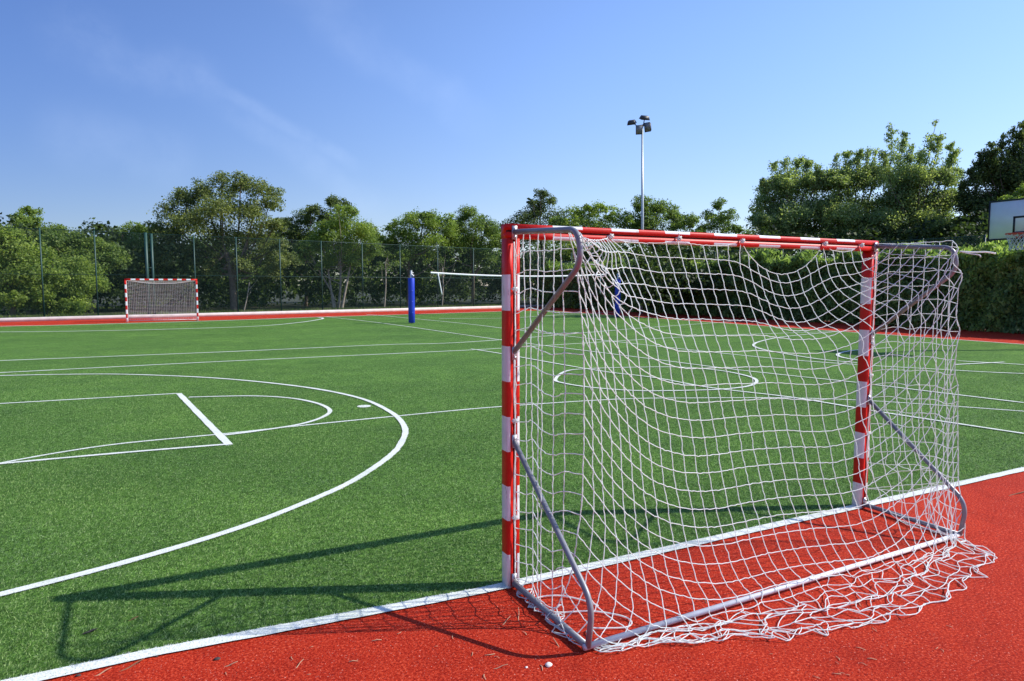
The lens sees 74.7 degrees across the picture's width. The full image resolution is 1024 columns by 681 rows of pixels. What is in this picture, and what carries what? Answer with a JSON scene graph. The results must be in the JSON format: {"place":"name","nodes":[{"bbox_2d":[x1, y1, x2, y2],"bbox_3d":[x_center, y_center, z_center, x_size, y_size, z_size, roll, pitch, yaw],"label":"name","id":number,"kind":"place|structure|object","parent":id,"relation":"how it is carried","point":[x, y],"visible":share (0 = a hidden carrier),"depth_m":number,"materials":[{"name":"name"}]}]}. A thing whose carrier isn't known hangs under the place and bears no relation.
{"place":"outdoors","nodes":[
{"label":"outdoors","id":0,"kind":"place"},
{"bbox_2d":[0,286,985,329],"bbox_3d":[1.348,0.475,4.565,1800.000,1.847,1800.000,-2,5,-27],"label":"terrain","id":1,"kind":"structure","parent":0,"point":[219,308],"depth_m":60.56,"materials":[{"name":"green plant"}]},
{"bbox_2d":[0,223,61,317],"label":"broadleaf tree","id":2,"kind":"object","parent":1,"relation":"on","point":[13,256],"visible":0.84,"depth_m":35.26,"materials":[{"name":"green plant"}]},
{"bbox_2d":[2,205,68,313],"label":"slender tree","id":3,"kind":"object","parent":1,"relation":"on","point":[19,217],"visible":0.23,"depth_m":42.71,"materials":[{"name":"green plant"}]},
{"bbox_2d":[15,252,113,315],"bbox_3d":[-25.166,-3.091,37.763,4.091,3.771,5.027,-1,5,-6],"label":"leafy shrub","id":4,"kind":"object","parent":1,"relation":"on","point":[73,292],"visible":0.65,"depth_m":37.54,"materials":[{"name":"green plant"}]},
{"bbox_2d":[28,224,131,274],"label":"broadleaf tree","id":5,"kind":"object","parent":1,"relation":"on","point":[78,244],"visible":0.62,"depth_m":41.27,"materials":[{"name":"green plant"}]},
{"bbox_2d":[105,220,156,310],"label":"broadleaf tree","id":6,"kind":"object","parent":1,"relation":"on","point":[137,229],"visible":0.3,"depth_m":47.44,"materials":[{"name":"green plant"}]},
{"bbox_2d":[143,169,304,310],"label":"oak tree","id":7,"kind":"object","parent":1,"relation":"on","point":[201,194],"visible":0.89,"depth_m":46.85,"materials":[{"name":"green plant"}]},
{"bbox_2d":[238,265,267,310],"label":"bare tree","id":8,"kind":"object","parent":1,"relation":"on","point":[250,283],"visible":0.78,"depth_m":45.86,"materials":[{"name":"brown plant"}]},
{"bbox_2d":[0,305,545,321],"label":"kerb","id":9,"kind":"structure","parent":1,"relation":"on","point":[58,318],"depth_m":39.13,"materials":[{"name":"concrete"}]},
{"bbox_2d":[269,194,381,305],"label":"broadleaf tree","id":10,"kind":"object","parent":1,"relation":"on","point":[293,233],"visible":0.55,"depth_m":57.48,"materials":[{"name":"green plant"}]},
{"bbox_2d":[290,203,383,308],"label":"multi stem tree","id":11,"kind":"object","parent":1,"relation":"on","point":[339,231],"visible":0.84,"depth_m":50.90,"materials":[{"name":"green plant"}]},
{"bbox_2d":[0,212,727,314],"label":"thicket","id":12,"kind":"object","parent":1,"relation":"on","point":[223,289],"visible":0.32,"depth_m":53.92,"materials":[{"name":"green plant"}]},
{"bbox_2d":[0,226,747,309],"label":"wood","id":13,"kind":"object","parent":1,"relation":"on","point":[163,301],"visible":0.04,"depth_m":63.55,"materials":[{"name":"green plant"}]},
{"bbox_2d":[375,250,402,306],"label":"bare tree","id":14,"kind":"object","parent":1,"relation":"on","point":[385,271],"visible":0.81,"depth_m":52.58,"materials":[{"name":"brown plant"}]},
{"bbox_2d":[366,206,464,306],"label":"broadleaf tree","id":15,"kind":"object","parent":1,"relation":"on","point":[429,220],"visible":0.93,"depth_m":56.33,"materials":[{"name":"green plant"}]},
{"bbox_2d":[423,247,461,306],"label":"bare tree","id":16,"kind":"object","parent":1,"relation":"on","point":[440,262],"visible":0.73,"depth_m":54.56,"materials":[{"name":"brown plant"}]},
{"bbox_2d":[439,205,501,304],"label":"broadleaf tree","id":17,"kind":"object","parent":1,"relation":"on","point":[489,228],"visible":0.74,"depth_m":58.68,"materials":[{"name":"green plant"}]},
{"bbox_2d":[496,187,565,300],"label":"broadleaf tree","id":18,"kind":"object","parent":1,"relation":"on","point":[533,213],"visible":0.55,"depth_m":70.04,"materials":[{"name":"green plant"}]},
{"bbox_2d":[547,199,648,264],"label":"broadleaf tree","id":19,"kind":"object","parent":1,"relation":"on","point":[584,220],"visible":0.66,"depth_m":65.10,"materials":[{"name":"green plant"}]},
{"bbox_2d":[625,194,701,255],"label":"broadleaf tree","id":20,"kind":"object","parent":1,"relation":"on","point":[653,211],"visible":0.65,"depth_m":64.85,"materials":[{"name":"green plant"}]},
{"bbox_2d":[688,197,756,255],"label":"broadleaf tree","id":21,"kind":"object","parent":1,"relation":"on","point":[718,220],"visible":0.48,"depth_m":69.08,"materials":[{"name":"green plant"}]},
{"bbox_2d":[539,236,1023,333],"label":"hedge","id":22,"kind":"object","parent":1,"relation":"on","point":[990,292],"visible":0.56,"depth_m":30.96,"materials":[{"name":"green plant"}]},
{"bbox_2d":[743,155,837,255],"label":"acacia tree","id":23,"kind":"object","parent":1,"relation":"on","point":[787,216],"visible":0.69,"depth_m":43.25,"materials":[{"name":"green plant"}]},
{"bbox_2d":[562,235,1018,324],"bbox_3d":[14.995,-2.984,34.768,0.070,3.783,49.893,-2,5,-27],"label":"chain link fence","id":24,"kind":"object","parent":1,"relation":"on","point":[984,236],"visible":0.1,"depth_m":33.03,"materials":[{"name":"metal"}]},
{"bbox_2d":[607,209,1022,308],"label":"thicket","id":25,"kind":"object","parent":1,"relation":"on","point":[966,229],"visible":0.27,"depth_m":37.65,"materials":[{"name":"green plant"}]},
{"bbox_2d":[808,145,905,257],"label":"acacia tree","id":26,"kind":"object","parent":1,"relation":"on","point":[845,180],"visible":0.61,"depth_m":42.08,"materials":[{"name":"green plant"}]},
{"bbox_2d":[864,119,966,246],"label":"acacia tree","id":27,"kind":"object","parent":1,"relation":"on","point":[913,184],"visible":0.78,"depth_m":40.32,"materials":[{"name":"green plant"}]},
{"bbox_2d":[937,120,1023,244],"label":"dark tree","id":28,"kind":"object","parent":1,"relation":"on","point":[996,173],"visible":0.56,"depth_m":37.41,"materials":[{"name":"green plant"}]},
{"bbox_2d":[997,183,1023,200],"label":"leafy shrub","id":29,"kind":"object","parent":1,"relation":"on","point":[1019,193],"visible":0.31,"depth_m":29.96,"materials":[{"name":"green plant"}]},
{"bbox_2d":[0,310,1023,680],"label":"turf pitch","id":30,"kind":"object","parent":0,"point":[226,344],"visible":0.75,"depth_m":7.79,"materials":[{"name":"green plastic"}]},
{"bbox_2d":[0,393,175,403],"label":"key line","id":31,"kind":"object","parent":30,"relation":"on","point":[86,398],"visible":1,"depth_m":10.32,"materials":[{"name":"white paint"}]},
{"bbox_2d":[0,443,228,463],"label":"key line","id":32,"kind":"object","parent":30,"relation":"on","point":[111,453],"visible":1,"depth_m":6.93,"materials":[{"name":"white paint"}]},
{"bbox_2d":[36,317,323,331],"bbox_3d":[-13.765,-0.666,29.399,5.079,0.001,15.510,4,6,41],"label":"goal arc","id":33,"kind":"object","parent":30,"relation":"on","point":[186,328],"visible":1,"depth_m":27.20,"materials":[{"name":"white paint"}]},
{"bbox_2d":[0,374,407,595],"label":"three point arc","id":34,"kind":"object","parent":30,"relation":"on","point":[399,445],"visible":1,"depth_m":4.99,"materials":[{"name":"white paint"}]},
{"bbox_2d":[176,393,231,444],"bbox_3d":[-4.231,0.994,9.067,0.093,0.001,4.182,-3,6,-33],"label":"free throw line","id":35,"kind":"object","parent":30,"relation":"on","point":[211,426],"visible":1,"depth_m":8.56,"materials":[{"name":"white paint"}]},
{"bbox_2d":[32,311,496,325],"bbox_3d":[-11.266,-1.256,36.640,29.145,0.001,1.213,-4,6,-38],"label":"boundary line","id":36,"kind":"object","parent":30,"relation":"on","point":[250,319],"visible":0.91,"depth_m":33.47,"materials":[{"name":"white paint"}]},
{"bbox_2d":[198,395,331,434],"bbox_3d":[-3.524,0.954,9.536,1.587,0.001,3.212,-3,6,-32],"label":"key arc","id":37,"kind":"object","parent":30,"relation":"on","point":[329,409],"visible":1,"depth_m":9.17,"materials":[{"name":"white paint"}]},
{"bbox_2d":[0,319,766,360],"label":"pitch line","id":38,"kind":"object","parent":30,"relation":"on","point":[338,346],"visible":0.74,"depth_m":18.88,"materials":[{"name":"white paint"}]},
{"bbox_2d":[408,270,414,322],"bbox_3d":[-4.665,-2.026,31.110,0.304,2.460,0.308,-2,5,-27],"label":"volleyball post","id":39,"kind":"object","parent":30,"relation":"on","point":[411,299],"visible":1,"depth_m":31.01,"materials":[{"name":"blue plastic"}]},
{"bbox_2d":[427,272,603,294],"bbox_3d":[0.620,-2.912,34.256,12.365,1.085,0.056,-3,5,-31],"label":"volleyball net","id":40,"kind":"object","parent":39,"relation":"attached to","point":[438,273],"visible":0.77,"depth_m":32.91,"materials":[{"name":"white fabric"}]},
{"bbox_2d":[0,331,834,372],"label":"pitch line","id":41,"kind":"object","parent":30,"relation":"on","point":[351,355],"visible":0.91,"depth_m":16.47,"materials":[{"name":"white paint"}]},
{"bbox_2d":[0,397,1018,462],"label":"pitch line","id":42,"kind":"object","parent":30,"relation":"on","point":[443,411],"visible":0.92,"depth_m":9.04,"materials":[{"name":"white paint"}]},
{"bbox_2d":[0,363,1023,679],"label":"turf fibres","id":43,"kind":"object","parent":30,"relation":"on","point":[260,531],"visible":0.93,"depth_m":5.63,"materials":[{"name":"green plastic"}]},
{"bbox_2d":[3,363,1020,680],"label":"line fibres","id":44,"kind":"object","parent":30,"relation":"on","point":[373,605],"visible":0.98,"depth_m":4.11,"materials":[{"name":"white plastic"}]},
{"bbox_2d":[1,467,1023,680],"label":"goal line","id":45,"kind":"object","parent":30,"relation":"on","point":[76,668],"visible":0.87,"depth_m":3.66,"materials":[{"name":"white paint"}]},
{"bbox_2d":[439,312,611,318],"bbox_3d":[2.772,-1.496,39.506,15.534,0.001,1.845,-4,6,-38],"label":"service line","id":46,"kind":"object","parent":30,"relation":"on","point":[460,318],"visible":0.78,"depth_m":35.39,"materials":[{"name":"white paint"}]},
{"bbox_2d":[615,273,620,316],"bbox_3d":[5.907,-2.546,37.500,0.304,2.460,0.308,-2,5,-27],"label":"volleyball post","id":47,"kind":"object","parent":30,"relation":"on","point":[617,308],"visible":0.73,"depth_m":37.40,"materials":[{"name":"blue plastic"}]},
{"bbox_2d":[554,367,757,390],"bbox_3d":[2.657,0.694,12.669,3.851,0.001,3.438,-2,5,-27],"label":"circle","id":48,"kind":"object","parent":30,"relation":"on","point":[556,378],"visible":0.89,"depth_m":11.73,"materials":[{"name":"white paint"}]},
{"bbox_2d":[333,317,1023,402],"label":"court line","id":49,"kind":"object","parent":30,"relation":"on","point":[736,369],"visible":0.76,"depth_m":13.53,"materials":[{"name":"white paint"}]},
{"bbox_2d":[369,314,1023,373],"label":"court line","id":50,"kind":"object","parent":30,"relation":"on","point":[744,355],"visible":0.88,"depth_m":16.40,"materials":[{"name":"white paint"}]},
{"bbox_2d":[474,349,1023,433],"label":"court line","id":51,"kind":"object","parent":30,"relation":"on","point":[792,397],"visible":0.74,"depth_m":10.28,"materials":[{"name":"white paint"}]},
{"bbox_2d":[561,311,1014,343],"bbox_3d":[10.306,-0.751,30.525,0.102,0.001,38.277,-2,5,-25],"label":"side line","id":52,"kind":"object","parent":30,"relation":"on","point":[816,329],"visible":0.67,"depth_m":26.08,"materials":[{"name":"white paint"}]},
{"bbox_2d":[752,330,857,362],"bbox_3d":[9.406,-0.010,21.296,2.784,0.001,12.682,2,5,27],"label":"three point arc","id":53,"kind":"object","parent":30,"relation":"on","point":[797,355],"visible":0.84,"depth_m":18.77,"materials":[{"name":"white paint"}]},
{"bbox_2d":[836,347,890,359],"bbox_3d":[9.038,0.306,17.407,0.816,0.001,4.125,4,6,38],"label":"key arc","id":54,"kind":"object","parent":30,"relation":"on","point":[852,350],"visible":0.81,"depth_m":17.10,"materials":[{"name":"white paint"}]},
{"bbox_2d":[0,307,1023,680],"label":"running track","id":55,"kind":"structure","parent":0,"point":[980,637],"depth_m":3.46,"materials":[{"name":"red rubber"}]},
{"bbox_2d":[119,658,144,671],"bbox_3d":[-1.739,1.488,3.068,0.010,0.027,0.110,4,6,42],"label":"twig","id":56,"kind":"object","parent":55,"relation":"on","point":[132,664],"visible":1,"depth_m":3.07,"materials":[{"name":"brown wood"}]},
{"bbox_2d":[124,279,198,321],"bbox_3d":[-17.328,-2.006,33.241,3.160,2.084,0.991,-2,5,-27],"label":"handball goal","id":57,"kind":"object","parent":55,"relation":"on","point":[168,281],"visible":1,"depth_m":33.36,"materials":[{"name":"white fabric"}]},
{"bbox_2d":[545,662,551,666],"bbox_3d":[0.168,1.484,3.078,0.035,0.014,0.028,-2,5,-27],"label":"pebble","id":58,"kind":"object","parent":55,"relation":"on","point":[548,664],"visible":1,"depth_m":3.07,"materials":[{"name":"white stone"}]},
{"bbox_2d":[627,115,651,313],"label":"floodlight mast","id":59,"kind":"object","parent":55,"relation":"on","point":[646,126],"visible":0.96,"depth_m":41.30,"materials":[{"name":"metal"}]},
{"bbox_2d":[501,223,996,652],"bbox_3d":[1.696,0.376,3.979,3.307,2.080,1.341,-2,5,-27],"label":"handball goal","id":60,"kind":"object","parent":55,"relation":"on","point":[512,235],"visible":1,"depth_m":3.86,"materials":[{"name":"red paint"}]},
{"bbox_2d":[0,0,1023,285],"label":"sky","id":61,"kind":"structure","parent":0,"point":[391,108],"materials":[{"name":"blue"}]},
{"bbox_2d":[987,198,1023,250],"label":"basketball hoop","id":62,"kind":"object","parent":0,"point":[1005,219],"visible":1,"depth_m":17.66,"materials":[{"name":"white"}]},
{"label":"bank","id":63,"kind":"structure","parent":0,"visible":0},
{"bbox_2d":[144,232,155,313],"bbox_3d":[-19.994,-3.606,37.024,0.441,4.650,0.164,-4,6,-42],"label":"fence post","id":64,"kind":"object","parent":63,"relation":"on","point":[146,262],"visible":0.76,"depth_m":36.94,"materials":[{"name":"metal"}]},
{"bbox_2d":[0,304,501,317],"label":"weeds","id":65,"kind":"object","parent":63,"relation":"on","point":[39,315],"visible":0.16,"depth_m":40.98,"materials":[{"name":"green plant"}]},
{"bbox_2d":[0,227,602,317],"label":"chain link fence","id":66,"kind":"object","parent":63,"relation":"on","point":[192,275],"visible":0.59,"depth_m":40.06,"materials":[{"name":"green paint"}]}
]}

